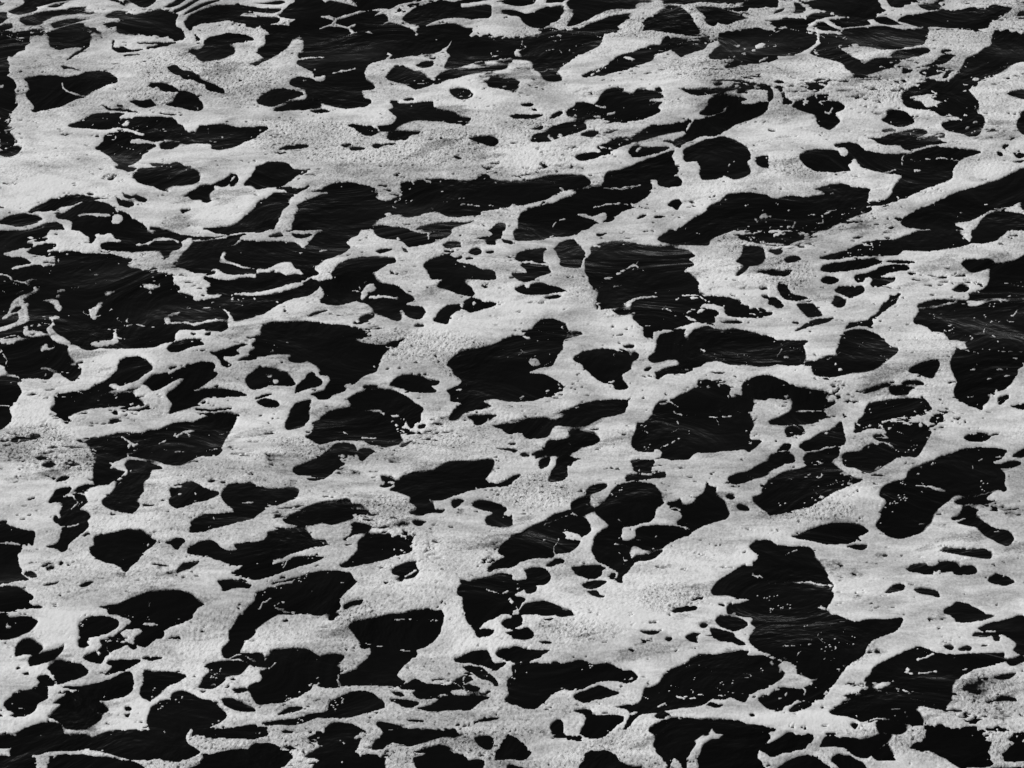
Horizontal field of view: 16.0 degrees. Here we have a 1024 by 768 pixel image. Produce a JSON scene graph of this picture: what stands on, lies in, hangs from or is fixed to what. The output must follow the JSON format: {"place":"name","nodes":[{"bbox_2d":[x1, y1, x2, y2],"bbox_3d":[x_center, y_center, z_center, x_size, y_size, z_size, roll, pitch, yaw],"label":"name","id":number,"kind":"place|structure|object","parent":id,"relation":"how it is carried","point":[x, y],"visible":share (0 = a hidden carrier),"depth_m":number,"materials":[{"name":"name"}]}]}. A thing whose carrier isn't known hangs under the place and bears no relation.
{"place":"outdoors","nodes":[
{"label":"outdoors","id":0,"kind":"place"},
{"bbox_2d":[0,0,1023,767],"bbox_3d":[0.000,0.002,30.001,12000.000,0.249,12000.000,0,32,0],"label":"water","id":1,"kind":"structure","parent":0,"point":[340,214],"depth_m":30.14,"materials":[{"name":"black liquid"}]},
{"bbox_2d":[41,344,54,351],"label":"foam patch","id":2,"kind":"object","parent":1,"relation":"on","point":[44,347],"visible":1,"depth_m":30.39,"materials":[{"name":"white liquid"}]},
{"bbox_2d":[43,299,61,310],"bbox_3d":[-3.909,-0.682,31.069,0.255,0.020,0.137,20,37,29],"label":"foam patch","id":3,"kind":"object","parent":1,"relation":"on","point":[58,306],"visible":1,"depth_m":31.06,"materials":[{"name":"white liquid"}]},
{"bbox_2d":[78,213,110,216],"bbox_3d":[-3.711,-1.500,32.364,0.301,0.015,0.074,3,32,5],"label":"foam patch","id":4,"kind":"object","parent":1,"relation":"on","point":[98,214],"visible":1,"depth_m":32.36,"materials":[{"name":"white liquid"}]},
{"bbox_2d":[89,302,101,319],"bbox_3d":[-3.531,-0.642,30.981,0.129,0.016,0.360,5,32,8],"label":"foam patch","id":5,"kind":"object","parent":1,"relation":"on","point":[93,311],"visible":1,"depth_m":30.94,"materials":[{"name":"white liquid"}]},
{"bbox_2d":[91,329,121,346],"bbox_3d":[-3.368,-0.372,30.525,0.181,0.025,0.357,20,37,28],"label":"foam patch","id":6,"kind":"object","parent":1,"relation":"on","point":[114,340],"visible":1,"depth_m":30.47,"materials":[{"name":"white liquid"}]},
{"bbox_2d":[111,214,122,223],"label":"foam patch","id":7,"kind":"object","parent":1,"relation":"on","point":[117,218],"visible":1,"depth_m":32.28,"materials":[{"name":"white liquid"}]},
{"bbox_2d":[143,623,157,625],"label":"foam patch","id":8,"kind":"object","parent":1,"relation":"on","point":[151,624],"visible":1,"depth_m":27.14,"materials":[{"name":"white liquid"}]},
{"bbox_2d":[144,284,159,289],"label":"foam patch","id":9,"kind":"object","parent":1,"relation":"on","point":[150,286],"visible":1,"depth_m":31.30,"materials":[{"name":"white liquid"}]},
{"bbox_2d":[361,284,375,299],"bbox_3d":[-1.246,-0.795,31.253,0.105,0.029,0.257,19,37,27],"label":"foam patch","id":10,"kind":"object","parent":1,"relation":"on","point":[367,289],"visible":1,"depth_m":31.26,"materials":[{"name":"white liquid"}]},
{"bbox_2d":[12,242,995,724],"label":"foam beads","id":11,"kind":"object","parent":1,"relation":"on","point":[520,662],"visible":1,"depth_m":27.29,"materials":[{"name":"white liquid"}]},
{"bbox_2d":[0,0,1023,767],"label":"sea foam","id":12,"kind":"object","parent":1,"relation":"on","point":[50,160],"visible":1,"depth_m":29.78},
{"bbox_2d":[0,0,1023,762],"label":"foam flecks","id":13,"kind":"object","parent":1,"relation":"on","point":[286,268],"visible":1,"depth_m":31.50,"materials":[{"name":"white liquid"}]},
{"bbox_2d":[529,358,539,365],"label":"foam patch","id":14,"kind":"object","parent":1,"relation":"on","point":[534,362],"visible":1,"depth_m":30.27,"materials":[{"name":"white liquid"}]},
{"bbox_2d":[609,185,640,189],"bbox_3d":[0.998,-1.770,32.870,0.348,0.017,0.067,-4,32,-7],"label":"foam patch","id":15,"kind":"object","parent":1,"relation":"on","point":[622,188],"visible":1,"depth_m":32.87,"materials":[{"name":"grey liquid"}]},
{"bbox_2d":[873,682,890,688],"bbox_3d":[2.675,2.180,26.354,0.139,0.015,0.097,0,32,0],"label":"foam patch","id":16,"kind":"object","parent":1,"relation":"on","point":[880,685],"visible":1,"depth_m":26.35,"materials":[{"name":"white liquid"}]},
{"bbox_2d":[910,91,940,106],"bbox_3d":[3.925,-2.667,34.197,0.292,0.030,0.279,-18,36,-26],"label":"foam patch","id":17,"kind":"object","parent":1,"relation":"on","point":[927,100],"visible":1,"depth_m":34.19,"materials":[{"name":"white liquid"}]},
{"bbox_2d":[956,203,1023,241],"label":"foam patch","id":18,"kind":"object","parent":1,"relation":"on","point":[968,227],"visible":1,"depth_m":32.30,"materials":[{"name":"white liquid"}]}
]}

